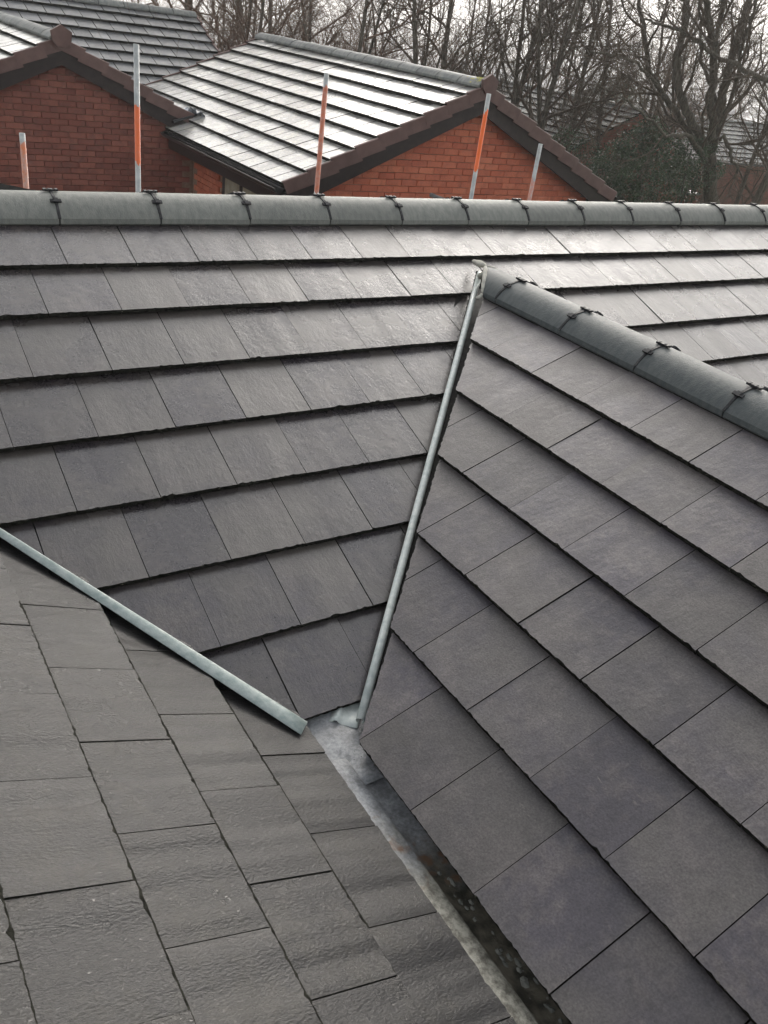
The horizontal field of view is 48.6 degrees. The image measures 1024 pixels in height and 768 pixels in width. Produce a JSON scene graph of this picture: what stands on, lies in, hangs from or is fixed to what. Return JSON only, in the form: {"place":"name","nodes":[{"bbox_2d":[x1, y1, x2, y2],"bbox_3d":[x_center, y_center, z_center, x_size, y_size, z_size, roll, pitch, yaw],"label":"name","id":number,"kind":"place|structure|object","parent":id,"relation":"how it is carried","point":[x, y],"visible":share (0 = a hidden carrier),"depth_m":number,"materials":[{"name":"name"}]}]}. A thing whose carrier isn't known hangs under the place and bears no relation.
{"place":"outdoors","nodes":[
{"label":"outdoors","id":0,"kind":"place"},
{"bbox_2d":[177,0,767,80],"bbox_3d":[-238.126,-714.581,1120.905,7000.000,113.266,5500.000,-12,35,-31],"label":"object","id":1,"kind":"structure","parent":0,"point":[465,15],"depth_m":1898.03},
{"bbox_2d":[19,133,28,188],"bbox_3d":[-3.046,-1.366,7.517,0.045,3.668,0.045,-12,35,-31],"label":"scaffold pole","id":2,"kind":"object","parent":1,"relation":"on","point":[22,139],"visible":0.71,"depth_m":6.69,"materials":[{"name":"metal"}]},
{"bbox_2d":[0,11,204,193],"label":"house","id":3,"kind":"structure","parent":1,"relation":"on","point":[66,106],"depth_m":11.33,"materials":[{"name":"brick"}]},
{"bbox_2d":[0,0,219,84],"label":"house","id":4,"kind":"structure","parent":1,"relation":"on","point":[118,28],"depth_m":14.85,"materials":[{"name":"tile"}]},
{"bbox_2d":[133,44,140,192],"bbox_3d":[-2.239,-1.823,7.811,0.045,4.369,0.045,-12,35,-31],"label":"scaffold pole","id":5,"kind":"object","parent":1,"relation":"on","point":[137,118],"visible":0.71,"depth_m":6.97,"materials":[{"name":"metal"}]},
{"bbox_2d":[120,0,182,7],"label":"bare tree","id":6,"kind":"object","parent":1,"relation":"on","point":[153,4],"visible":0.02,"depth_m":42.83,"materials":[{"name":"brown plant"}]},
{"bbox_2d":[133,0,271,50],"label":"bare tree","id":7,"kind":"object","parent":1,"relation":"on","point":[186,7],"visible":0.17,"depth_m":20.89,"materials":[{"name":"brown plant"}]},
{"bbox_2d":[151,0,275,41],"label":"bare tree","id":8,"kind":"object","parent":1,"relation":"on","point":[168,1],"visible":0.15,"depth_m":28.37,"materials":[{"name":"brown plant"}]},
{"bbox_2d":[167,0,264,50],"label":"bare tree","id":9,"kind":"object","parent":1,"relation":"on","point":[230,18],"visible":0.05,"depth_m":40.23,"materials":[{"name":"brown plant"}]},
{"bbox_2d":[148,0,344,52],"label":"bare tree","id":10,"kind":"object","parent":1,"relation":"on","point":[239,23],"visible":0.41,"depth_m":19.11,"materials":[{"name":"brown plant"}]},
{"bbox_2d":[197,0,338,49],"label":"bare tree","id":11,"kind":"object","parent":1,"relation":"on","point":[246,6],"visible":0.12,"depth_m":28.43,"materials":[{"name":"brown plant"}]},
{"bbox_2d":[288,8,325,42],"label":"bare tree","id":12,"kind":"object","parent":1,"relation":"on","point":[313,25],"visible":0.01,"depth_m":45.22,"materials":[{"name":"brown plant"}]},
{"bbox_2d":[314,73,328,193],"bbox_3d":[-0.792,-2.094,8.718,0.045,4.307,0.045,-12,35,-31],"label":"scaffold pole","id":13,"kind":"object","parent":1,"relation":"on","point":[321,130],"visible":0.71,"depth_m":7.88,"materials":[{"name":"metal"}]},
{"bbox_2d":[272,0,375,50],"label":"bare tree","id":14,"kind":"object","parent":1,"relation":"on","point":[336,36],"visible":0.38,"depth_m":24.02,"materials":[{"name":"brown plant"}]},
{"bbox_2d":[248,0,473,70],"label":"bare tree","id":15,"kind":"object","parent":1,"relation":"on","point":[364,19],"visible":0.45,"depth_m":20.76,"materials":[{"name":"brown plant"}]},
{"bbox_2d":[321,0,407,59],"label":"bare tree","id":16,"kind":"object","parent":1,"relation":"on","point":[356,28],"visible":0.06,"depth_m":37.85,"materials":[{"name":"brown plant"}]},
{"bbox_2d":[294,0,439,58],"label":"bare tree","id":17,"kind":"object","parent":1,"relation":"on","point":[364,49],"visible":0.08,"depth_m":25.62,"materials":[{"name":"brown plant"}]},
{"bbox_2d":[0,183,767,1023],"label":"house","id":18,"kind":"structure","parent":1,"relation":"on","point":[382,609],"depth_m":2.86,"materials":[{"name":"tile"}]},
{"bbox_2d":[325,0,516,102],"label":"bare tree","id":19,"kind":"object","parent":1,"relation":"on","point":[429,31],"visible":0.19,"depth_m":22.62,"materials":[{"name":"brown plant"}]},
{"bbox_2d":[398,0,457,66],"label":"bare tree","id":20,"kind":"object","parent":1,"relation":"on","point":[431,38],"visible":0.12,"depth_m":45.46,"materials":[{"name":"brown plant"}]},
{"bbox_2d":[101,0,767,204],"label":"undergrowth","id":21,"kind":"object","parent":1,"relation":"on","point":[735,192],"depth_m":23.84,"materials":[{"name":"brown plant"}]},
{"bbox_2d":[119,0,767,121],"bbox_3d":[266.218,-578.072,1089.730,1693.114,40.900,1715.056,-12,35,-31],"label":"bare trees","id":22,"kind":"object","parent":1,"relation":"on","point":[507,71],"visible":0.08,"depth_m":1025.15,"materials":[{"name":"plant"}]},
{"bbox_2d":[122,0,767,122],"bbox_3d":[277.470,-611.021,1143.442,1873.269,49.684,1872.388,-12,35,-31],"label":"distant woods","id":23,"kind":"object","parent":1,"relation":"on","point":[463,24],"visible":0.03,"depth_m":1003.09,"materials":[{"name":"brown plant"}]},
{"bbox_2d":[366,0,536,95],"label":"bare tree","id":24,"kind":"object","parent":1,"relation":"on","point":[415,53],"visible":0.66,"depth_m":20.44,"materials":[{"name":"brown plant"}]},
{"bbox_2d":[428,32,492,73],"bbox_3d":[3.024,-16.352,37.864,4.417,9.654,4.395,26,34,28],"label":"bare tree","id":25,"kind":"object","parent":1,"relation":"on","point":[460,51],"visible":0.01,"depth_m":35.78,"materials":[{"name":"brown plant"}]},
{"bbox_2d":[469,93,490,198],"bbox_3d":[0.790,-2.406,9.697,0.045,4.280,0.045,-12,35,-31],"label":"scaffold pole","id":26,"kind":"object","parent":1,"relation":"on","point":[481,137],"visible":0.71,"depth_m":8.86,"materials":[{"name":"metal"}]},
{"bbox_2d":[429,193,443,198],"bbox_3d":[1.031,-3.102,8.898,0.048,0.048,1.900,-12,35,-31],"label":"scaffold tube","id":27,"kind":"object","parent":26,"relation":"attached to","point":[431,195],"visible":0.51,"depth_m":9.47,"materials":[{"name":"metal"}]},
{"bbox_2d":[405,0,567,98],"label":"bare tree","id":28,"kind":"object","parent":1,"relation":"on","point":[505,41],"visible":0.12,"depth_m":25.67,"materials":[{"name":"brown plant"}]},
{"bbox_2d":[451,0,617,111],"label":"bare tree","id":29,"kind":"object","parent":1,"relation":"on","point":[523,81],"visible":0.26,"depth_m":23.61,"materials":[{"name":"brown plant"}]},
{"bbox_2d":[527,144,542,200],"bbox_3d":[1.461,-2.363,10.234,0.045,3.845,0.045,-12,35,-31],"label":"scaffold pole","id":30,"kind":"object","parent":1,"relation":"on","point":[535,169],"visible":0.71,"depth_m":9.41,"materials":[{"name":"metal"}]},
{"bbox_2d":[508,0,596,92],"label":"bare tree","id":31,"kind":"object","parent":1,"relation":"on","point":[549,77],"visible":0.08,"depth_m":33.31,"materials":[{"name":"brown plant"}]},
{"bbox_2d":[449,0,661,148],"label":"bare tree","id":32,"kind":"object","parent":1,"relation":"on","point":[516,72],"visible":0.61,"depth_m":21.68,"materials":[{"name":"brown plant"}]},
{"bbox_2d":[529,1,585,92],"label":"bare tree","id":33,"kind":"object","parent":1,"relation":"on","point":[561,66],"visible":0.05,"depth_m":50.16,"materials":[{"name":"brown plant"}]},
{"bbox_2d":[497,0,660,133],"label":"bare tree","id":34,"kind":"object","parent":1,"relation":"on","point":[563,104],"visible":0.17,"depth_m":24.90,"materials":[{"name":"brown plant"}]},
{"bbox_2d":[475,74,686,202],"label":"house","id":35,"kind":"structure","parent":1,"relation":"on","point":[604,123],"depth_m":24.94,"materials":[{"name":"tile"}]},
{"bbox_2d":[552,125,633,191],"bbox_3d":[5.021,-7.302,22.219,2.478,5.026,1.423,-12,35,-31],"label":"evergreen bush","id":36,"kind":"object","parent":1,"relation":"on","point":[575,146],"visible":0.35,"depth_m":20.95,"materials":[{"name":"green plant"}]},
{"bbox_2d":[493,0,695,151],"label":"bare tree","id":37,"kind":"object","parent":1,"relation":"on","point":[594,111],"visible":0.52,"depth_m":21.91,"materials":[{"name":"brown plant"}]},
{"bbox_2d":[547,0,666,173],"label":"bare tree","id":38,"kind":"object","parent":1,"relation":"on","point":[601,113],"visible":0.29,"depth_m":22.89,"materials":[{"name":"brown plant"}]},
{"bbox_2d":[593,77,643,105],"bbox_3d":[9.960,-15.486,39.488,3.106,9.004,2.184,-12,35,-31],"label":"evergreen bush","id":39,"kind":"object","parent":1,"relation":"on","point":[624,91],"visible":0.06,"depth_m":37.45,"materials":[{"name":"green plant"}]},
{"bbox_2d":[596,22,660,96],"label":"bare tree","id":40,"kind":"object","parent":1,"relation":"on","point":[639,49],"visible":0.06,"depth_m":45.22,"materials":[{"name":"brown plant"}]},
{"bbox_2d":[585,113,702,203],"bbox_3d":[6.438,-7.064,21.734,3.979,5.556,2.059,-12,35,-31],"label":"evergreen bush","id":41,"kind":"object","parent":1,"relation":"on","point":[656,175],"visible":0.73,"depth_m":20.65,"materials":[{"name":"green plant"}]},
{"bbox_2d":[548,0,767,204],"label":"bare tree","id":42,"kind":"object","parent":1,"relation":"on","point":[719,111],"visible":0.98,"depth_m":19.43,"materials":[{"name":"brown plant"}]},
{"bbox_2d":[617,0,739,142],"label":"bare tree","id":43,"kind":"object","parent":1,"relation":"on","point":[664,56],"visible":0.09,"depth_m":27.66,"materials":[{"name":"brown plant"}]},
{"bbox_2d":[623,0,744,202],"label":"bare tree","id":44,"kind":"object","parent":1,"relation":"on","point":[650,111],"visible":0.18,"depth_m":24.06,"materials":[{"name":"brown plant"}]},
{"bbox_2d":[679,190,699,203],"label":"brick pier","id":45,"kind":"structure","parent":1,"relation":"on","point":[693,202],"depth_m":22.89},
{"bbox_2d":[652,44,727,114],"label":"bare tree","id":46,"kind":"object","parent":1,"relation":"on","point":[695,87],"visible":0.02,"depth_m":57.02,"materials":[{"name":"brown plant"}]},
{"bbox_2d":[663,136,727,203],"bbox_3d":[7.574,-6.920,22.164,1.797,5.294,1.118,-12,35,-31],"label":"evergreen bush","id":47,"kind":"object","parent":1,"relation":"on","point":[691,163],"visible":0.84,"depth_m":21.07,"materials":[{"name":"green plant"}]},
{"bbox_2d":[645,111,767,204],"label":"house","id":48,"kind":"structure","parent":1,"relation":"on","point":[733,134],"depth_m":34.86,"materials":[{"name":"tile"}]},
{"bbox_2d":[695,32,767,119],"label":"bare tree","id":49,"kind":"object","parent":1,"relation":"on","point":[732,85],"visible":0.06,"depth_m":50.98,"materials":[{"name":"brown plant"}]},
{"bbox_2d":[700,28,767,119],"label":"bare tree","id":50,"kind":"object","parent":1,"relation":"on","point":[743,89],"visible":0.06,"depth_m":49.15,"materials":[{"name":"brown plant"}]},
{"bbox_2d":[704,25,767,173],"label":"bare tree","id":51,"kind":"object","parent":1,"relation":"on","point":[746,129],"visible":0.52,"depth_m":24.34,"materials":[{"name":"brown plant"}]},
{"bbox_2d":[716,13,767,204],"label":"bare tree","id":52,"kind":"object","parent":1,"relation":"on","point":[763,186],"visible":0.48,"depth_m":26.46,"materials":[{"name":"brown plant"}]},
{"bbox_2d":[441,0,767,50],"label":"sky","id":53,"kind":"structure","parent":0,"point":[492,1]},
{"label":"paving","id":54,"kind":"structure","parent":0,"visible":0},
{"bbox_2d":[144,32,622,201],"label":"house","id":55,"kind":"structure","parent":54,"relation":"on","point":[398,128],"depth_m":10.79,"materials":[{"name":"tile"}]},
{"bbox_2d":[222,177,256,194],"bbox_3d":[-1.706,-3.714,11.073,0.060,1.320,2.020,-12,35,-31],"label":"window","id":56,"kind":"structure","parent":55,"relation":"in","point":[228,187],"depth_m":11.38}
]}

